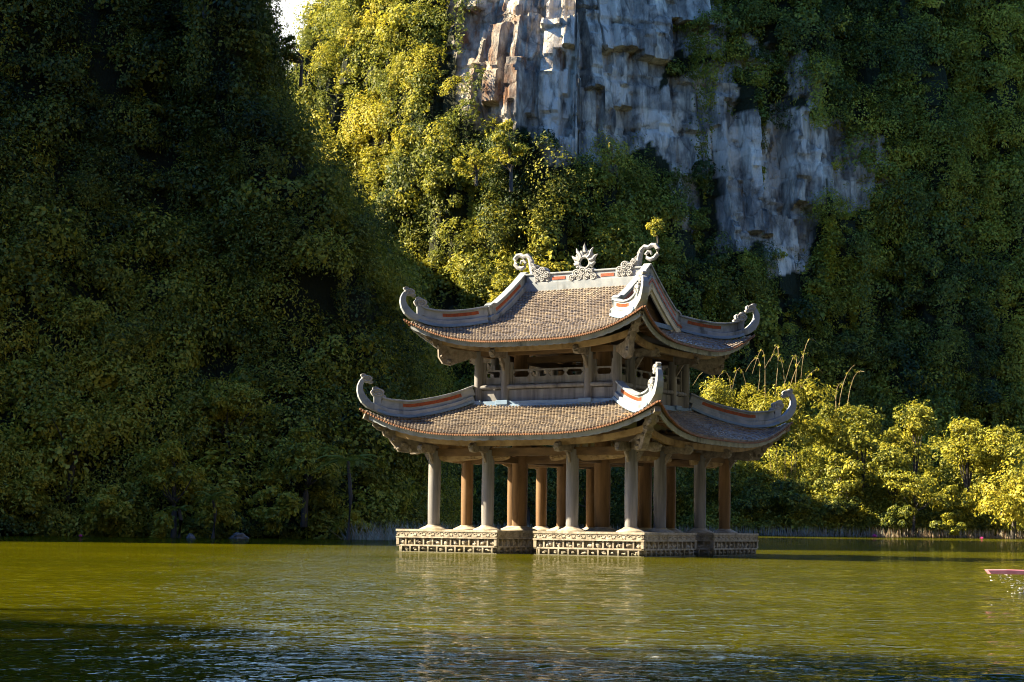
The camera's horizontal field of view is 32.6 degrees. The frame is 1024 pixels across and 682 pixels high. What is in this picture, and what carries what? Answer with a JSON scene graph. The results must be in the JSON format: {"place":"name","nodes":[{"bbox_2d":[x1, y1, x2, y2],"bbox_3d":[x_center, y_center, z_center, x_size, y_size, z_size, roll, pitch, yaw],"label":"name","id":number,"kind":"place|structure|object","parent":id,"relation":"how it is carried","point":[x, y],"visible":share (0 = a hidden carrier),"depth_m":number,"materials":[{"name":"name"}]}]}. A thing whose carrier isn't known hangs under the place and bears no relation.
{"place":"outdoors","nodes":[
{"label":"outdoors","id":0,"kind":"place"},
{"bbox_2d":[77,483,142,536],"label":"shore shrub","id":1,"kind":"object","parent":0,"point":[109,507],"visible":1,"depth_m":98.04,"materials":[{"name":"green plant"}]},
{"bbox_2d":[131,439,209,537],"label":"shore tree","id":2,"kind":"object","parent":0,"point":[173,474],"visible":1,"depth_m":100.08,"materials":[{"name":"green plant"}]},
{"bbox_2d":[0,0,404,538],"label":"hill","id":3,"kind":"structure","parent":0,"point":[318,288],"depth_m":115.03,"materials":[{"name":"green plant"}]},
{"bbox_2d":[0,324,58,373],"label":"shore tree","id":4,"kind":"object","parent":3,"relation":"on","point":[16,343],"visible":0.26,"depth_m":105.81,"materials":[{"name":"green plant"}]},
{"bbox_2d":[0,463,67,535],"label":"shore shrub","id":5,"kind":"object","parent":3,"relation":"on","point":[26,504],"visible":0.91,"depth_m":97.80,"materials":[{"name":"green plant"}]},
{"bbox_2d":[20,392,102,500],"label":"shore tree","id":6,"kind":"object","parent":3,"relation":"on","point":[80,417],"visible":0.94,"depth_m":100.86,"materials":[{"name":"green plant"}]},
{"bbox_2d":[64,318,151,397],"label":"shore tree","id":7,"kind":"object","parent":3,"relation":"on","point":[100,370],"visible":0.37,"depth_m":106.64,"materials":[{"name":"green plant"}]},
{"bbox_2d":[0,511,420,538],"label":"undergrowth","id":8,"kind":"object","parent":3,"relation":"on","point":[27,529],"visible":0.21,"depth_m":101.99,"materials":[{"name":"green plant"}]},
{"bbox_2d":[175,372,275,465],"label":"shore tree","id":9,"kind":"object","parent":3,"relation":"on","point":[223,404],"visible":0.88,"depth_m":105.99,"materials":[{"name":"green plant"}]},
{"bbox_2d":[0,0,477,539],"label":"hillside jungle","id":10,"kind":"object","parent":3,"relation":"on","point":[406,354],"visible":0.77,"depth_m":113.61,"materials":[{"name":"green plant"}]},
{"bbox_2d":[245,482,306,534],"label":"shore shrub","id":11,"kind":"object","parent":3,"relation":"on","point":[288,504],"visible":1,"depth_m":101.04,"materials":[{"name":"green plant"}]},
{"bbox_2d":[279,34,303,86],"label":"hill tree","id":12,"kind":"object","parent":3,"relation":"on","point":[293,57],"visible":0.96,"depth_m":123.64,"materials":[{"name":"green plant"}]},
{"bbox_2d":[257,416,345,527],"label":"shore tree","id":13,"kind":"object","parent":3,"relation":"on","point":[302,456],"visible":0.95,"depth_m":103.66,"materials":[{"name":"green plant"}]},
{"bbox_2d":[296,485,348,533],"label":"shore shrub","id":14,"kind":"object","parent":3,"relation":"on","point":[330,501],"visible":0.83,"depth_m":105.03,"materials":[{"name":"green plant"}]},
{"bbox_2d":[385,450,413,484],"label":"shore tree","id":15,"kind":"object","parent":3,"relation":"on","point":[401,469],"visible":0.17,"depth_m":114.98,"materials":[{"name":"green plant"}]},
{"bbox_2d":[191,484,241,529],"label":"shore shrub","id":16,"kind":"object","parent":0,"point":[224,508],"visible":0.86,"depth_m":99.26,"materials":[{"name":"green plant"}]},
{"bbox_2d":[271,0,316,69],"label":"sky","id":17,"kind":"structure","parent":0,"point":[288,16],"materials":[{"name":"white"}]},
{"bbox_2d":[0,535,1023,681],"bbox_3d":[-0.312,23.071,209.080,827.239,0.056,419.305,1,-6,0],"label":"water","id":18,"kind":"structure","parent":0,"point":[775,609],"depth_m":17.70,"materials":[{"name":"green liquid"}]},
{"bbox_2d":[149,510,174,537],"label":"shore shrub","id":19,"kind":"object","parent":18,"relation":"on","point":[163,520],"visible":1,"depth_m":96.86,"materials":[{"name":"green plant"}]},
{"bbox_2d":[162,505,193,537],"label":"feather palm","id":20,"kind":"object","parent":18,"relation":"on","point":[178,508],"visible":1,"depth_m":97.39,"materials":[{"name":"green plant"}]},
{"bbox_2d":[186,533,194,537],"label":"boulder","id":21,"kind":"object","parent":18,"relation":"in","point":[189,535],"visible":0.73,"depth_m":96.17,"materials":[{"name":"grey stone"}]},
{"bbox_2d":[228,532,248,538],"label":"boulder","id":22,"kind":"object","parent":18,"relation":"in","point":[236,535],"visible":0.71,"depth_m":97.12,"materials":[{"name":"grey stone"}]},
{"bbox_2d":[314,454,377,539],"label":"feather palm","id":23,"kind":"object","parent":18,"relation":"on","point":[349,461],"visible":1,"depth_m":100.02,"materials":[{"name":"green plant"}]},
{"bbox_2d":[332,507,373,534],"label":"shore shrub","id":24,"kind":"object","parent":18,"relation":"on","point":[354,517],"visible":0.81,"depth_m":103.19,"materials":[{"name":"green plant"}]},
{"bbox_2d":[327,519,547,539],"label":"reeds","id":25,"kind":"object","parent":18,"relation":"in","point":[377,534],"visible":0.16,"depth_m":102.32,"materials":[{"name":"green plant"}]},
{"bbox_2d":[443,462,481,498],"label":"shaded tree","id":26,"kind":"object","parent":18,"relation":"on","point":[459,472],"visible":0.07,"depth_m":282.05,"materials":[{"name":"green plant"}]},
{"bbox_2d":[494,445,556,526],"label":"shaded tree","id":27,"kind":"object","parent":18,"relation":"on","point":[531,499],"visible":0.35,"depth_m":287.52,"materials":[{"name":"green plant"}]},
{"bbox_2d":[356,243,796,556],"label":"water pavilion","id":28,"kind":"structure","parent":18,"relation":"in","point":[598,415],"depth_m":58.15,"materials":[{"name":"stone"}]},
{"bbox_2d":[552,467,624,513],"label":"shaded tree","id":29,"kind":"object","parent":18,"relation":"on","point":[582,485],"visible":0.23,"depth_m":289.99,"materials":[{"name":"green plant"}]},
{"bbox_2d":[578,524,1023,538],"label":"reeds","id":30,"kind":"object","parent":18,"relation":"in","point":[868,532],"visible":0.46,"depth_m":283.59,"materials":[{"name":"green plant"}]},
{"bbox_2d":[990,574,1023,592],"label":"splash","id":31,"kind":"object","parent":18,"relation":"on","point":[1010,583],"visible":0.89,"depth_m":25.28,"materials":[{"name":"liquid"}]},
{"bbox_2d":[295,0,1023,509],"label":"mountain","id":32,"kind":"structure","parent":0,"point":[575,74],"depth_m":369.42,"materials":[{"name":"stone"}]},
{"bbox_2d":[452,143,497,185],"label":"hill tree","id":33,"kind":"object","parent":32,"relation":"on","point":[468,167],"visible":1,"depth_m":340.72,"materials":[{"name":"green plant"}]},
{"bbox_2d":[487,272,515,302],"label":"hill tree","id":34,"kind":"object","parent":32,"relation":"on","point":[503,281],"visible":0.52,"depth_m":339.78,"materials":[{"name":"green plant"}]},
{"bbox_2d":[485,118,529,191],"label":"hill tree","id":35,"kind":"object","parent":32,"relation":"on","point":[509,160],"visible":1,"depth_m":339.46,"materials":[{"name":"green plant"}]},
{"bbox_2d":[519,256,556,273],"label":"hill tree","id":36,"kind":"object","parent":32,"relation":"on","point":[542,264],"visible":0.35,"depth_m":340.66,"materials":[{"name":"green plant"}]},
{"bbox_2d":[285,0,1023,507],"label":"mountain jungle","id":37,"kind":"object","parent":32,"relation":"on","point":[917,362],"visible":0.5,"depth_m":374.06,"materials":[{"name":"green plant"}]},
{"bbox_2d":[645,217,665,243],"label":"hill tree","id":38,"kind":"object","parent":37,"relation":"on","point":[655,229],"visible":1,"depth_m":329.36,"materials":[{"name":"green plant"}]},
{"bbox_2d":[452,523,1023,538],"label":"bank","id":39,"kind":"structure","parent":0,"point":[989,536],"depth_m":288.73,"materials":[{"name":"soil"}]},
{"bbox_2d":[620,467,688,521],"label":"shaded tree","id":40,"kind":"object","parent":39,"relation":"on","point":[679,493],"visible":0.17,"depth_m":292.25,"materials":[{"name":"green plant"}]},
{"bbox_2d":[677,467,744,506],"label":"shaded tree","id":41,"kind":"object","parent":39,"relation":"on","point":[712,481],"visible":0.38,"depth_m":293.76,"materials":[{"name":"green plant"}]},
{"bbox_2d":[442,427,1023,538],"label":"undergrowth","id":42,"kind":"object","parent":39,"relation":"on","point":[871,507],"visible":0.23,"depth_m":294.74,"materials":[{"name":"green plant"}]},
{"bbox_2d":[693,355,787,481],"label":"bamboo clump","id":43,"kind":"object","parent":39,"relation":"on","point":[720,396],"visible":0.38,"depth_m":299.63,"materials":[{"name":"green plant"}]},
{"bbox_2d":[730,474,782,516],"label":"bank shrub","id":44,"kind":"object","parent":39,"relation":"on","point":[748,502],"visible":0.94,"depth_m":287.68,"materials":[{"name":"green plant"}]},
{"bbox_2d":[741,339,837,484],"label":"bamboo clump","id":45,"kind":"object","parent":39,"relation":"on","point":[759,404],"visible":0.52,"depth_m":296.45,"materials":[{"name":"green plant"}]},
{"bbox_2d":[768,476,813,524],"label":"bank shrub","id":46,"kind":"object","parent":39,"relation":"on","point":[792,497],"visible":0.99,"depth_m":287.20,"materials":[{"name":"green plant"}]},
{"bbox_2d":[799,367,863,459],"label":"bamboo clump","id":47,"kind":"object","parent":39,"relation":"on","point":[832,412],"visible":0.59,"depth_m":302.02,"materials":[{"name":"green plant"}]},
{"bbox_2d":[812,451,864,535],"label":"broadleaf tree","id":48,"kind":"object","parent":39,"relation":"on","point":[848,479],"visible":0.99,"depth_m":289.20,"materials":[{"name":"green plant"}]},
{"bbox_2d":[820,491,861,523],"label":"bank shrub","id":49,"kind":"object","parent":39,"relation":"on","point":[832,505],"visible":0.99,"depth_m":286.09,"materials":[{"name":"green plant"}]},
{"bbox_2d":[824,404,884,494],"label":"broadleaf tree","id":50,"kind":"object","parent":39,"relation":"on","point":[853,436],"visible":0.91,"depth_m":294.72,"materials":[{"name":"green plant"}]},
{"bbox_2d":[866,438,920,502],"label":"broadleaf tree","id":51,"kind":"object","parent":39,"relation":"on","point":[891,458],"visible":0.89,"depth_m":289.85,"materials":[{"name":"green plant"}]},
{"bbox_2d":[877,504,917,527],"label":"bank shrub","id":52,"kind":"object","parent":39,"relation":"on","point":[905,513],"visible":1,"depth_m":282.65,"materials":[{"name":"green plant"}]},
{"bbox_2d":[879,397,941,482],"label":"broadleaf tree","id":53,"kind":"object","parent":39,"relation":"on","point":[915,416],"visible":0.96,"depth_m":303.06,"materials":[{"name":"green plant"}]},
{"bbox_2d":[929,512,966,535],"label":"bank shrub","id":54,"kind":"object","parent":39,"relation":"on","point":[949,521],"visible":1,"depth_m":281.21,"materials":[{"name":"green plant"}]},
{"bbox_2d":[929,484,985,519],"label":"bank shrub","id":55,"kind":"object","parent":39,"relation":"on","point":[951,502],"visible":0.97,"depth_m":285.20,"materials":[{"name":"green plant"}]},
{"bbox_2d":[937,417,999,516],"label":"broadleaf tree","id":56,"kind":"object","parent":39,"relation":"on","point":[970,453],"visible":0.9,"depth_m":292.65,"materials":[{"name":"green plant"}]},
{"bbox_2d":[970,419,1023,527],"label":"broadleaf tree","id":57,"kind":"object","parent":39,"relation":"on","point":[995,457],"visible":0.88,"depth_m":289.93,"materials":[{"name":"green plant"}]},
{"bbox_2d":[865,468,952,537],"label":"layered tree","id":58,"kind":"object","parent":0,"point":[914,489],"visible":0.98,"depth_m":286.55,"materials":[{"name":"green plant"}]},
{"bbox_2d":[966,450,1023,538],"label":"shore tree","id":59,"kind":"object","parent":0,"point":[1010,505],"visible":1,"depth_m":279.17,"materials":[{"name":"green plant"}]},
{"bbox_2d":[985,569,1023,574],"bbox_3d":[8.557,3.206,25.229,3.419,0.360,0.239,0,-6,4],"label":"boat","id":60,"kind":"object","parent":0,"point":[1005,571],"visible":1,"depth_m":25.21,"materials":[{"name":"pink paint"}]}
]}

